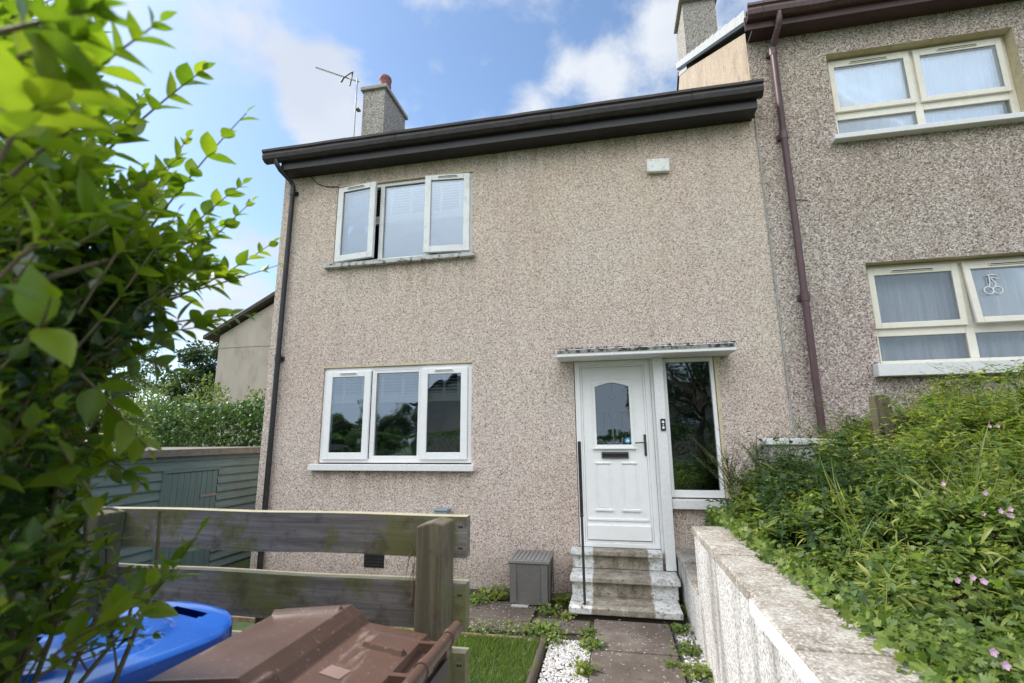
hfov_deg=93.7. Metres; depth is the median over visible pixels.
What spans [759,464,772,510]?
nettle
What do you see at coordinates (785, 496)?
nettle
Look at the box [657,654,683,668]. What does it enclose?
weed clump
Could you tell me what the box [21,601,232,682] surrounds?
wheelie bin
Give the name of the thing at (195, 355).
background tree
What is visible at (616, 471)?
door
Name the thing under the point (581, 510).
handrail
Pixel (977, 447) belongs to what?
wispy weed
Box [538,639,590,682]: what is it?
white chippings
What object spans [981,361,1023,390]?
tall weed
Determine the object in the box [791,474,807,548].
nettle
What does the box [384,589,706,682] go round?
garden soil
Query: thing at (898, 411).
nettle
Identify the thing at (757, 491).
nettle
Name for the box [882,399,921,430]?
wispy weed
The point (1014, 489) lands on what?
wispy weed
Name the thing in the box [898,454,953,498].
wispy weed
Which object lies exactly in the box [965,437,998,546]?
wispy weed
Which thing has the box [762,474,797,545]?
nettle
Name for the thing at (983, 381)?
wispy weed
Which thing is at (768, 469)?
nettle
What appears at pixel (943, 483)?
pink wildflower
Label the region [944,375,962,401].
wispy weed
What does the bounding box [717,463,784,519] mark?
shrub
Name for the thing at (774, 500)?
nettle
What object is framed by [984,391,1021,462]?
wispy weed
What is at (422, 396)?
window
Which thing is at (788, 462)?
nettle
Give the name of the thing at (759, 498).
nettle
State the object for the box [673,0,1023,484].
neighbouring house
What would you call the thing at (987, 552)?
willowy weeds
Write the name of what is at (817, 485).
nettle
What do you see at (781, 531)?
nettle
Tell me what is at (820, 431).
nettle
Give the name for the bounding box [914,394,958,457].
wispy weed
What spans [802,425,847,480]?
wispy weed
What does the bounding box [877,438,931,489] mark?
wispy weed
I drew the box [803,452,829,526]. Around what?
nettle
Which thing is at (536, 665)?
edging log
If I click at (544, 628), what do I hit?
weed clump
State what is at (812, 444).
nettle
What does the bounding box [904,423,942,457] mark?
tall weed
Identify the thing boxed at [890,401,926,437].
wispy weed
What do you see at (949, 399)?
weed
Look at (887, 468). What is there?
nettle
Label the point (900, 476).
wispy weed
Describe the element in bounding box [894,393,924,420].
wispy weed
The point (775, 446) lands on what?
wispy weed
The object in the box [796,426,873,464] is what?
wispy weed
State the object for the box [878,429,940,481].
wispy weed
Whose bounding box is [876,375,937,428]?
tall weed
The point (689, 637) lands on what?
grey chippings
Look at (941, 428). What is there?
nettle
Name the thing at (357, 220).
window
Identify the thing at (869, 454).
nettle
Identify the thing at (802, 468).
nettle
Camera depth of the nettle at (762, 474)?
3.68 m
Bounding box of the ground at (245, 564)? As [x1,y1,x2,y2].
[112,437,793,568]
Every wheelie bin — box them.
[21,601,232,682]
[146,605,462,682]
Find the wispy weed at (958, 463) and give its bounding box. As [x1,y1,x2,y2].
[924,425,1022,519]
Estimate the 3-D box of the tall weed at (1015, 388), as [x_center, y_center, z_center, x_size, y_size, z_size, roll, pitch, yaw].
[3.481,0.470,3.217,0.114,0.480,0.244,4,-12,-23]
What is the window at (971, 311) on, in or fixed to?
in the neighbouring house at (890, 138)
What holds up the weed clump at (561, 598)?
on the garden soil at (573, 638)
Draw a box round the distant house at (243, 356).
[203,291,274,446]
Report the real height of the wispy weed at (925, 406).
0.792 m
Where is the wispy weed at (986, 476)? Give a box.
[951,451,993,529]
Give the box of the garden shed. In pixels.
[76,447,260,566]
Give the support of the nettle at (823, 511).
on the bank soil at (963, 595)
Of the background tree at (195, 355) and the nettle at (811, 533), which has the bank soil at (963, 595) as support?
the nettle at (811, 533)
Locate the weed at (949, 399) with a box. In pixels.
[914,391,953,426]
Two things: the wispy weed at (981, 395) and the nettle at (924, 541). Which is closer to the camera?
the nettle at (924, 541)
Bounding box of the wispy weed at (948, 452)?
[914,443,956,487]
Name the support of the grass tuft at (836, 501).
on the bank soil at (963, 595)
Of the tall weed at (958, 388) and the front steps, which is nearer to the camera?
the tall weed at (958, 388)
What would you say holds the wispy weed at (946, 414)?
on the bank soil at (963, 595)
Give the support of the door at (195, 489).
in the garden shed
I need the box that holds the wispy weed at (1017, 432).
[981,417,1023,459]
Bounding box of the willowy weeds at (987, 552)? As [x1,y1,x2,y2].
[706,376,1023,640]
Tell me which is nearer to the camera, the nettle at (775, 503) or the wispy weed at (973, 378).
the nettle at (775, 503)
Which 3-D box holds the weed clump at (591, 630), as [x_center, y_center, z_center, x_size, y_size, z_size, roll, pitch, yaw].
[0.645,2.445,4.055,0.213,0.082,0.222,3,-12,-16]
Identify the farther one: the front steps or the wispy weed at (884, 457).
the front steps
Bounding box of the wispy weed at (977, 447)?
[937,433,1009,496]
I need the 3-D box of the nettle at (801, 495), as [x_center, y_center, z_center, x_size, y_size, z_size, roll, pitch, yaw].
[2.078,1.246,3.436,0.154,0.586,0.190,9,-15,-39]
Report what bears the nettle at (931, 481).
on the bank soil at (963, 595)
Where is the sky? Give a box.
[0,0,793,442]
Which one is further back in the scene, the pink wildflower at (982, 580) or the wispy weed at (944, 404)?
the wispy weed at (944, 404)
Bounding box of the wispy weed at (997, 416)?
[960,395,1012,443]
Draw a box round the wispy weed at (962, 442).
[951,429,996,458]
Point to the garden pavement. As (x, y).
(492, 612)
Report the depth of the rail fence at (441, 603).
1.64 m
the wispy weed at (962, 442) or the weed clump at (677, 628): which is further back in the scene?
the weed clump at (677, 628)
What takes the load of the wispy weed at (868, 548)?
on the bank soil at (963, 595)
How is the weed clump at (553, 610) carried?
on the garden soil at (573, 638)
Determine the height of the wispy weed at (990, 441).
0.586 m
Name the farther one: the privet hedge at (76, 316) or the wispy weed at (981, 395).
the wispy weed at (981, 395)
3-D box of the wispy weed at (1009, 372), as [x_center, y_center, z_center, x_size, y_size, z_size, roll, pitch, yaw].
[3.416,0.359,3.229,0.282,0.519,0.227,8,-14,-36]
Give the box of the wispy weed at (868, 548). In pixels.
[853,532,890,568]
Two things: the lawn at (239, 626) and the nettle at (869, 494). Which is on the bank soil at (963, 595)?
the nettle at (869, 494)
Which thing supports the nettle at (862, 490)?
on the bank soil at (963, 595)
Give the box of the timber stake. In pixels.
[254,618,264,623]
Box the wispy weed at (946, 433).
[938,418,966,461]
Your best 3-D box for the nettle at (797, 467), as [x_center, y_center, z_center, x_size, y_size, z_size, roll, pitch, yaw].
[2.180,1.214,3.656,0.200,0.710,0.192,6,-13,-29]
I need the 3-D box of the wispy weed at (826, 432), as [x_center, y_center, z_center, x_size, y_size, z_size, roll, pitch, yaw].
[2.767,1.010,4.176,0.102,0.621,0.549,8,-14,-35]
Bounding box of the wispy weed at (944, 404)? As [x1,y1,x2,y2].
[926,394,967,434]
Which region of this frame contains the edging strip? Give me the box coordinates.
[670,625,689,682]
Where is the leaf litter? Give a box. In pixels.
[470,601,664,635]
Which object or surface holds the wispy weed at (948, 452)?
on the ground cover at (958, 633)
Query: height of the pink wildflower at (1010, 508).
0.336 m
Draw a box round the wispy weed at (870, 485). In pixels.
[852,467,890,517]
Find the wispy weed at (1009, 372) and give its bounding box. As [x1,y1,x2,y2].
[989,358,1023,400]
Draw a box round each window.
[307,363,474,470]
[323,173,475,269]
[662,357,729,509]
[827,36,1023,143]
[866,256,1023,376]
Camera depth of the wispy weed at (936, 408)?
3.42 m
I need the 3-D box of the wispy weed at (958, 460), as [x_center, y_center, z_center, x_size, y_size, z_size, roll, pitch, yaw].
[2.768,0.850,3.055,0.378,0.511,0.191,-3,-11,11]
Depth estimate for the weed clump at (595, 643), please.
3.79 m
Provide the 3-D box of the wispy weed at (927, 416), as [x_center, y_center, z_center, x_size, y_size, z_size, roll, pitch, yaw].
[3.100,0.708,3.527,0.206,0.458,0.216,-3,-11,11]
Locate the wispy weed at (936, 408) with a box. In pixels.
[906,384,956,438]
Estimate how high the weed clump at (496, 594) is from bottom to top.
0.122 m
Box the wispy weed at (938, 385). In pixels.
[931,372,955,406]
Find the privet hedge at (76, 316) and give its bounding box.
[0,0,283,682]
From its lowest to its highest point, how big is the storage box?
0.435 m
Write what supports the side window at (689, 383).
in the terraced house at (486, 324)
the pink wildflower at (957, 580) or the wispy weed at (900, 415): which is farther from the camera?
the wispy weed at (900, 415)
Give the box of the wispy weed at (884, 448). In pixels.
[866,430,907,499]
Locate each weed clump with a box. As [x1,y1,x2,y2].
[462,613,511,636]
[470,584,509,602]
[470,592,489,606]
[479,617,546,644]
[520,614,567,641]
[534,601,562,617]
[540,632,567,649]
[550,591,571,605]
[556,610,576,620]
[568,655,598,677]
[571,633,605,654]
[575,622,600,636]
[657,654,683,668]
[662,622,693,635]
[667,639,703,658]
[672,658,713,682]
[678,601,686,615]
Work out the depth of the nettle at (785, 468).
3.78 m
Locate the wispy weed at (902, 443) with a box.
[865,429,940,489]
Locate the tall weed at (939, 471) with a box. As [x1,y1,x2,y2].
[916,456,952,484]
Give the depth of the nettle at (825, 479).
3.36 m
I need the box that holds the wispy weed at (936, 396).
[913,385,966,402]
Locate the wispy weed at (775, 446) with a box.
[744,426,806,489]
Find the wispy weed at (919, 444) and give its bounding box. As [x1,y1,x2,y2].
[877,412,953,498]
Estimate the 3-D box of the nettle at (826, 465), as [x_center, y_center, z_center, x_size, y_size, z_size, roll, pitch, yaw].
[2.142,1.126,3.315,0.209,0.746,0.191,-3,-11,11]
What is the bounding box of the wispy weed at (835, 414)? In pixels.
[804,400,846,435]
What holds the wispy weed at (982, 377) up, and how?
on the ground cover at (958, 633)
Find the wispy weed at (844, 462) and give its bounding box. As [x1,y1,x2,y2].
[813,426,871,509]
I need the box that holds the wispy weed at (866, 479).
[845,469,893,489]
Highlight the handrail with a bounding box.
[578,441,585,604]
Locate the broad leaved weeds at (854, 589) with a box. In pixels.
[705,391,1023,655]
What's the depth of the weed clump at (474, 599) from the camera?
4.83 m
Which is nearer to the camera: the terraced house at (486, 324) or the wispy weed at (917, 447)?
the wispy weed at (917, 447)
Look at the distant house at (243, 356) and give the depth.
20.61 m
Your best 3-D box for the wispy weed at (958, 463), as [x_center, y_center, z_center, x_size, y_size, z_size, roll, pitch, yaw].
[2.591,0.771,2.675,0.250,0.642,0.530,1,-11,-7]
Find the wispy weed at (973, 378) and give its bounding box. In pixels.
[964,367,990,395]
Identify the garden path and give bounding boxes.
[589,619,686,682]
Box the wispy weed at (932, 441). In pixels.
[887,422,963,462]
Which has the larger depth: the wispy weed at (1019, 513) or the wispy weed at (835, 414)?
the wispy weed at (835, 414)
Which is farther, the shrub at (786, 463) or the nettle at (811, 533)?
the shrub at (786, 463)
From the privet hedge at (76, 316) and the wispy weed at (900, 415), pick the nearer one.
the privet hedge at (76, 316)
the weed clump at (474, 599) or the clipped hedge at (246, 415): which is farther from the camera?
the clipped hedge at (246, 415)
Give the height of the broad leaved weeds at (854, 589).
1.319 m
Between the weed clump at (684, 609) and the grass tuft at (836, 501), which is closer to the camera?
the grass tuft at (836, 501)
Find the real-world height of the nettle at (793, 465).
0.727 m
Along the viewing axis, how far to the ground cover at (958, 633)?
2.21 m
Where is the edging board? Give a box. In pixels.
[231,615,521,642]
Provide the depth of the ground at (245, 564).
6.57 m
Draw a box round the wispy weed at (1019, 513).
[990,483,1023,533]
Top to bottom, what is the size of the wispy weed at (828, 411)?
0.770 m
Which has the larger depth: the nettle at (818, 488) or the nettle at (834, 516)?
the nettle at (818, 488)
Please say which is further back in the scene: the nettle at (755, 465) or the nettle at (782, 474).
the nettle at (755, 465)
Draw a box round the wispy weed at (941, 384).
[922,371,957,402]
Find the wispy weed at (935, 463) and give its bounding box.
[884,440,953,480]
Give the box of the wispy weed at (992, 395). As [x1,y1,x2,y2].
[984,382,1002,423]
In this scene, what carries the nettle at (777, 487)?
on the bank soil at (963, 595)
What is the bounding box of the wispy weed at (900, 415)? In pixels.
[887,394,927,464]
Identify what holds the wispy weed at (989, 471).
on the bank soil at (963, 595)
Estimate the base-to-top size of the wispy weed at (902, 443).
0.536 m
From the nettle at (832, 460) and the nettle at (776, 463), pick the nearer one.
the nettle at (832, 460)
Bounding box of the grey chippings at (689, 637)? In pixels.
[673,628,713,682]
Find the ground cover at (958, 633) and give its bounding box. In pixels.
[704,399,1023,682]
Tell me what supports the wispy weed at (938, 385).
on the ground cover at (958, 633)
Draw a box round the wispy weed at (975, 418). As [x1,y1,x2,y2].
[954,404,986,434]
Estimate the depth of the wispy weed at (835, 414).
4.52 m
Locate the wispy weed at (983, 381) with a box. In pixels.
[951,356,992,412]
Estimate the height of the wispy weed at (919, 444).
0.643 m
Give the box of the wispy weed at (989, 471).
[963,455,1008,493]
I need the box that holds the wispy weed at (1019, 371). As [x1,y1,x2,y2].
[987,363,1023,384]
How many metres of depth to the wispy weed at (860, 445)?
3.37 m
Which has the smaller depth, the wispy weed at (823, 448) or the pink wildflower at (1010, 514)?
the pink wildflower at (1010, 514)
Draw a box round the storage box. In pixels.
[508,549,553,607]
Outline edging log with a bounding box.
[526,636,547,682]
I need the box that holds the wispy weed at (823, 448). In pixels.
[813,435,843,478]
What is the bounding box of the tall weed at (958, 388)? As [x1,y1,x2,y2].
[919,369,967,445]
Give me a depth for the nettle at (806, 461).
4.36 m
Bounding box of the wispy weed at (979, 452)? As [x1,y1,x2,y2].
[959,438,998,489]
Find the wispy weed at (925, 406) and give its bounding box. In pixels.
[868,387,941,489]
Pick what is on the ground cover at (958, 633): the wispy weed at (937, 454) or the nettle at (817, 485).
the wispy weed at (937, 454)
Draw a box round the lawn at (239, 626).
[232,621,538,682]
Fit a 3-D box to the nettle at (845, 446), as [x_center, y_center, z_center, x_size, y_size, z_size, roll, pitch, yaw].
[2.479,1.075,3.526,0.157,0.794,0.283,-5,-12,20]
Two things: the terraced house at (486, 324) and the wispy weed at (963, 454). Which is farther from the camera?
the terraced house at (486, 324)
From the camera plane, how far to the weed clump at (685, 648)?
3.69 m
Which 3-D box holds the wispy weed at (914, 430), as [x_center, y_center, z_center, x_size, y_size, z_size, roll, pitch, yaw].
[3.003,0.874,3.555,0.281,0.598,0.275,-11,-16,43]
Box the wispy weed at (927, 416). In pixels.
[907,408,950,451]
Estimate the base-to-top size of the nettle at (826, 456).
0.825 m
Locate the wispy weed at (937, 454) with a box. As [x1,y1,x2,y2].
[905,433,961,494]
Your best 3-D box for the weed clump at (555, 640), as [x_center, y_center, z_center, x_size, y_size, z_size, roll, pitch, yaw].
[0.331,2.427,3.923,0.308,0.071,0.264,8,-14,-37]
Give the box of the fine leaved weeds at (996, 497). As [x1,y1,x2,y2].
[813,390,1023,592]
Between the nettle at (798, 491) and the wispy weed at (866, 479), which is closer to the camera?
the wispy weed at (866, 479)
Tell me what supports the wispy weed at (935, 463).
on the bank soil at (963, 595)
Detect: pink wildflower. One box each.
[941,481,1003,546]
[954,577,1004,626]
[969,574,993,639]
[980,511,1009,575]
[989,648,1018,682]
[998,506,1021,558]
[1003,512,1023,550]
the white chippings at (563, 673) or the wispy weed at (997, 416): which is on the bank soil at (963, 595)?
the wispy weed at (997, 416)
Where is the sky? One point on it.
(446, 61)
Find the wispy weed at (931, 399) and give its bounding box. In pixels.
[911,381,955,450]
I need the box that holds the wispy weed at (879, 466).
[856,457,901,492]
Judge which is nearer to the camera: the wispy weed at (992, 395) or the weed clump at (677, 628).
the wispy weed at (992, 395)
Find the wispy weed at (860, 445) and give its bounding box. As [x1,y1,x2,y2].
[840,423,908,473]
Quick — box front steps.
[569,547,683,624]
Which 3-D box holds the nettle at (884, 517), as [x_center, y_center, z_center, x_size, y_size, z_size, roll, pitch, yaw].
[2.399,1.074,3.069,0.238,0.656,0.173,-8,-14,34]
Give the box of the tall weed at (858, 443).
[837,425,878,474]
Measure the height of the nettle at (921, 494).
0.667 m
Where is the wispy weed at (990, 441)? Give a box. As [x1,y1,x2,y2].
[941,420,1023,484]
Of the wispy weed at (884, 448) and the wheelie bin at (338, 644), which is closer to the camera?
the wheelie bin at (338, 644)
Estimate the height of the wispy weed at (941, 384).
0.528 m
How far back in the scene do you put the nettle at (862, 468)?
3.39 m
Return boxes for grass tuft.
[800,449,896,545]
[826,498,886,552]
[889,421,1023,508]
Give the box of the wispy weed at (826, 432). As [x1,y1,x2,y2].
[795,424,855,471]
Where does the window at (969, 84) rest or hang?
in the neighbouring house at (890, 138)
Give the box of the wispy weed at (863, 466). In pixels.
[853,453,884,486]
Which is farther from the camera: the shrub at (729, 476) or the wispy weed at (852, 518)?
the shrub at (729, 476)
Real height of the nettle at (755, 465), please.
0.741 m
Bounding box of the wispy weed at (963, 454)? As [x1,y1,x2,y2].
[932,442,974,523]
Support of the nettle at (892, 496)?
on the bank soil at (963, 595)
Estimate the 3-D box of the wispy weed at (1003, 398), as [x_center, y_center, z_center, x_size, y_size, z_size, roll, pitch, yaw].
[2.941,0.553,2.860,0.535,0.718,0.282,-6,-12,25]
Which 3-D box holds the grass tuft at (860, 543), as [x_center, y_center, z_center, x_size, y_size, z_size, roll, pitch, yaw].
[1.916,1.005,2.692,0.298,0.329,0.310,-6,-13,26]
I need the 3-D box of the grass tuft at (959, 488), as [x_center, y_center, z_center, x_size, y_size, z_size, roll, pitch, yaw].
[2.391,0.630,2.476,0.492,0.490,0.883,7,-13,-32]
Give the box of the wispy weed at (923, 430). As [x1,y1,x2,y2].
[910,418,943,450]
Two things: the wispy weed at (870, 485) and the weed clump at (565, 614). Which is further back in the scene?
the weed clump at (565, 614)
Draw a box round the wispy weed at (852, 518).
[826,503,878,563]
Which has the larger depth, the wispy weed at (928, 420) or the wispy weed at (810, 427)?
the wispy weed at (810, 427)
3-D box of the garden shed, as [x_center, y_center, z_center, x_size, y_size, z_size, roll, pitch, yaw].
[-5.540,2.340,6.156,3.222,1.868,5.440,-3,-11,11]
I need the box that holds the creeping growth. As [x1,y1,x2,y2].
[704,506,999,682]
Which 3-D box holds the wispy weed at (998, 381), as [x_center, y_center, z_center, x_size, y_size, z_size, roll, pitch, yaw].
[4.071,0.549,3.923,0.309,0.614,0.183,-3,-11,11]
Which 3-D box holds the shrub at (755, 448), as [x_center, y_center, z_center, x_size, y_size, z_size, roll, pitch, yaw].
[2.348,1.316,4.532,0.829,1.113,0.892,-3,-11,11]
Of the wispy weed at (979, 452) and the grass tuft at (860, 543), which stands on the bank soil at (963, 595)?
the wispy weed at (979, 452)
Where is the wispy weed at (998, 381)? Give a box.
[982,375,1009,396]
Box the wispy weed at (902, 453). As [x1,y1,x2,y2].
[888,436,908,501]
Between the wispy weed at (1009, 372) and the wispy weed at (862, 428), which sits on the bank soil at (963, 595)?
the wispy weed at (862, 428)
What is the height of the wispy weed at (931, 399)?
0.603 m
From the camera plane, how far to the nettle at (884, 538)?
3.30 m
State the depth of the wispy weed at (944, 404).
3.73 m
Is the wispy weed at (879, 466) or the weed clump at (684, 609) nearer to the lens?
the wispy weed at (879, 466)
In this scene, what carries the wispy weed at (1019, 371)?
on the tangled grass at (914, 510)
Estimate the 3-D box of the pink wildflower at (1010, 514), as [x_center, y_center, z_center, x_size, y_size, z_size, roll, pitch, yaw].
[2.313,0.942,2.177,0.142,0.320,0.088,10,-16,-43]
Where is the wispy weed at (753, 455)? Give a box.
[744,439,775,485]
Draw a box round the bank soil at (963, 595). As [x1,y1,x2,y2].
[744,484,1023,681]
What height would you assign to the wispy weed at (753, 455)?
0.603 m
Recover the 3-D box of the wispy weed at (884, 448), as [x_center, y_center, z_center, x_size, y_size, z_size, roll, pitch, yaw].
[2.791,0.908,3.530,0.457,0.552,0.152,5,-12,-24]
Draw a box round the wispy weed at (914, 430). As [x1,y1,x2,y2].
[902,418,933,467]
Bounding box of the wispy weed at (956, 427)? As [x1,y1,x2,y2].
[911,389,976,472]
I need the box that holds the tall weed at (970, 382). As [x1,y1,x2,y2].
[930,365,993,415]
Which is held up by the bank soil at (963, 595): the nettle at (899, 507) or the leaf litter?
the nettle at (899, 507)
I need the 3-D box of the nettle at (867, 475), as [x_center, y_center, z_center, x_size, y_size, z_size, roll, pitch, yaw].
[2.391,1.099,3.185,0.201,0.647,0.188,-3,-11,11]
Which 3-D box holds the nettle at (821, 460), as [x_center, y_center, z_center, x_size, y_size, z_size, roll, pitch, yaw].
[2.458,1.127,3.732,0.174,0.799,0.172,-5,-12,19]
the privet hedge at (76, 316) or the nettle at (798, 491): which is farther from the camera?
the nettle at (798, 491)
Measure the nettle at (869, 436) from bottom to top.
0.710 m
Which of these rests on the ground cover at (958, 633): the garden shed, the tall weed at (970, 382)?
the tall weed at (970, 382)
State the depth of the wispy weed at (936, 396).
4.23 m
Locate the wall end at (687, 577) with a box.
[675,548,702,652]
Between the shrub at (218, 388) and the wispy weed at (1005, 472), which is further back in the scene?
the shrub at (218, 388)
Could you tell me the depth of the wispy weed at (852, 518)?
2.92 m
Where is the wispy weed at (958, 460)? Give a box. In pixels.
[903,434,981,481]
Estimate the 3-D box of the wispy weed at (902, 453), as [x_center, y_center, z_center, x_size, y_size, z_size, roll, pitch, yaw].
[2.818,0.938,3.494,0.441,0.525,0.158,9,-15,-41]
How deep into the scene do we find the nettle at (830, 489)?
3.30 m
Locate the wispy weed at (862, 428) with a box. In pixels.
[828,407,877,478]
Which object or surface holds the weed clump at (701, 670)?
on the grey chippings at (689, 637)
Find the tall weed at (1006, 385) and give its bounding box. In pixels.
[976,373,1023,397]
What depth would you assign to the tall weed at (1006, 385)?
3.97 m
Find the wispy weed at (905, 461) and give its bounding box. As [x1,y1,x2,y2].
[884,450,939,476]
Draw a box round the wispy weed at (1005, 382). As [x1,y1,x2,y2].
[980,361,1023,428]
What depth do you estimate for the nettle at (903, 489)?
2.62 m
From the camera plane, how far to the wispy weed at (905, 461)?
3.26 m
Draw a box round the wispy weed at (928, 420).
[909,403,936,468]
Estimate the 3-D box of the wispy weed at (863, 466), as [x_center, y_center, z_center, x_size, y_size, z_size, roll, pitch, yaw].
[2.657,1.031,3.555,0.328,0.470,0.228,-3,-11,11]
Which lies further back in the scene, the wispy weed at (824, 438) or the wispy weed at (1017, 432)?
the wispy weed at (824, 438)
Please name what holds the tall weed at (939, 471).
on the ground cover at (958, 633)
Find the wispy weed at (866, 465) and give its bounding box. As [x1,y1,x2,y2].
[816,432,892,519]
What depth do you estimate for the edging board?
4.42 m
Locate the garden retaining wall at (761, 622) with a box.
[691,526,923,682]
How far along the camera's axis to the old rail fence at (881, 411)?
3.94 m
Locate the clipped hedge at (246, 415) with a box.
[140,396,264,446]
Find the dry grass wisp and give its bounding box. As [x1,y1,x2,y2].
[391,544,415,615]
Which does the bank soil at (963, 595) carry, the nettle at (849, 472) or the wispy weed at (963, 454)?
the nettle at (849, 472)
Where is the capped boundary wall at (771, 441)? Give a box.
[753,438,909,506]
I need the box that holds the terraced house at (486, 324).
[250,66,792,599]
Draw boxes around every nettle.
[747,474,761,530]
[749,452,764,477]
[756,463,792,540]
[756,477,785,541]
[757,439,769,473]
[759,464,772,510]
[761,457,775,488]
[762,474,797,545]
[762,486,788,553]
[763,471,779,502]
[765,486,785,546]
[766,497,786,552]
[767,451,783,480]
[770,435,781,482]
[773,434,819,541]
[773,458,799,540]
[773,469,808,543]
[774,457,815,531]
[774,497,794,549]
[775,449,803,534]
[777,473,799,551]
[778,473,793,539]
[785,446,811,517]
[786,459,807,539]
[788,444,826,534]
[789,439,815,518]
[790,475,813,549]
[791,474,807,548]
[796,511,836,577]
[798,434,818,504]
[798,448,815,527]
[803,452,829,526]
[806,431,853,525]
[807,443,825,491]
[808,458,834,548]
[809,451,837,535]
[811,443,858,543]
[812,451,838,546]
[812,482,837,568]
[813,448,851,547]
[815,419,837,485]
[816,434,829,494]
[821,467,849,552]
[823,430,850,513]
[823,463,841,545]
[823,496,855,570]
[828,457,855,549]
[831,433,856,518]
[834,431,849,494]
[836,433,856,520]
[837,425,856,523]
[842,460,885,557]
[845,449,879,528]
[850,469,889,540]
[852,464,873,536]
[853,487,883,552]
[857,443,872,482]
[862,457,886,550]
[863,446,901,539]
[867,434,902,500]
[873,437,916,560]
[878,457,902,553]
[880,438,922,560]
[889,459,918,560]
[889,470,911,546]
[890,445,927,550]
[895,406,927,476]
[901,443,952,556]
[909,447,946,539]
[914,441,954,556]
[919,444,965,579]
[935,407,967,464]
[935,425,966,527]
[959,456,982,571]
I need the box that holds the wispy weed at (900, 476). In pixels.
[874,437,922,542]
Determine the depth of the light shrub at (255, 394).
13.19 m
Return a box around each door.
[159,470,217,566]
[582,366,651,540]
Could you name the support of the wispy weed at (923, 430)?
on the bank soil at (963, 595)
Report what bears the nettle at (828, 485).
on the bank soil at (963, 595)
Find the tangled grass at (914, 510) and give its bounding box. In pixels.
[724,386,1023,663]
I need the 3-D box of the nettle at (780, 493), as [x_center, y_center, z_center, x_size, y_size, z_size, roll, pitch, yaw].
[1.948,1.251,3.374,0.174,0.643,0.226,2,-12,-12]
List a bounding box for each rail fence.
[50,507,469,682]
[868,394,973,519]
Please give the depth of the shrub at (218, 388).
14.07 m
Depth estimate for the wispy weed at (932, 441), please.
3.21 m
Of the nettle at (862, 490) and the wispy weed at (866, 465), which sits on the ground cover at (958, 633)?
the wispy weed at (866, 465)
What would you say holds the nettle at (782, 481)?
on the bank soil at (963, 595)
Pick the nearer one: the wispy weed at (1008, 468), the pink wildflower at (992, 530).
the pink wildflower at (992, 530)
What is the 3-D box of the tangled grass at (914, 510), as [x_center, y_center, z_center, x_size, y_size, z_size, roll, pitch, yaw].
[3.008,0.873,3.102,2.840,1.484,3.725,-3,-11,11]
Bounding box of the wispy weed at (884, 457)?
[843,444,905,500]
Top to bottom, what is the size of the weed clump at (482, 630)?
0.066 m
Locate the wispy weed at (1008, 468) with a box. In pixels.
[984,434,1023,512]
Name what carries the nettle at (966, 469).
on the bank soil at (963, 595)
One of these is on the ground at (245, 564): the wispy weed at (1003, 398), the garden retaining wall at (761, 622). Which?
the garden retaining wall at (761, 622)
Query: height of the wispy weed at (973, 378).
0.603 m
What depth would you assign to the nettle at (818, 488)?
3.48 m
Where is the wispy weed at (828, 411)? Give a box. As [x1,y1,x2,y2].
[810,390,859,435]
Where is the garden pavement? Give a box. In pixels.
[387,601,590,636]
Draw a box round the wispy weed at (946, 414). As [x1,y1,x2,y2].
[918,390,978,463]
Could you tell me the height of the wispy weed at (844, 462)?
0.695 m
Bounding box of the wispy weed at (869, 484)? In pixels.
[842,466,897,521]
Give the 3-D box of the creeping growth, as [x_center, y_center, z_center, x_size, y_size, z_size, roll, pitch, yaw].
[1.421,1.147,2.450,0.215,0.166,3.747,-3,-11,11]
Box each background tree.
[85,340,183,445]
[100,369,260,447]
[152,340,218,440]
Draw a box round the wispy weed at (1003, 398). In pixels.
[948,375,1023,429]
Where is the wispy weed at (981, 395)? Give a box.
[966,384,999,430]
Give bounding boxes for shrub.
[242,385,265,430]
[689,435,770,505]
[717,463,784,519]
[718,421,802,480]
[734,430,832,526]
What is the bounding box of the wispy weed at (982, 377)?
[926,362,1013,403]
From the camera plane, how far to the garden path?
3.66 m
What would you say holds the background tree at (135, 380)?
on the ground at (245, 564)
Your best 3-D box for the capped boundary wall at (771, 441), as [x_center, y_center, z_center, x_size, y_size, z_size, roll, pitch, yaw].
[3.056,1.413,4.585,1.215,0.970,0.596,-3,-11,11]
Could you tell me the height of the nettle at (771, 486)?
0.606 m
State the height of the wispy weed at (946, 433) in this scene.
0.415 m
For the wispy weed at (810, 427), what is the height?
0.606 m
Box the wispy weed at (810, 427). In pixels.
[772,410,842,464]
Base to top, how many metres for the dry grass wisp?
0.289 m
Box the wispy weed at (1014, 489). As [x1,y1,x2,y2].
[971,467,1023,513]
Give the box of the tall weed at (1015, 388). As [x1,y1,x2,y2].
[999,378,1023,402]
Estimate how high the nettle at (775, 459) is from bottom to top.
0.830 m
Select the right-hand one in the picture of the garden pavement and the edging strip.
the edging strip
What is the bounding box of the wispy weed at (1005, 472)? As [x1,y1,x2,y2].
[1000,445,1023,485]
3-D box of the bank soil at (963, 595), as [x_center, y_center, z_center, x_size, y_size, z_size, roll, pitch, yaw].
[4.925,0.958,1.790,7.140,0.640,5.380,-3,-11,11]
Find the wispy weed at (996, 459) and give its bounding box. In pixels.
[967,441,1022,530]
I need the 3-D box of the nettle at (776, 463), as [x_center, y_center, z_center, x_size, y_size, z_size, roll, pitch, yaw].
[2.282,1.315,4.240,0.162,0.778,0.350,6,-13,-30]

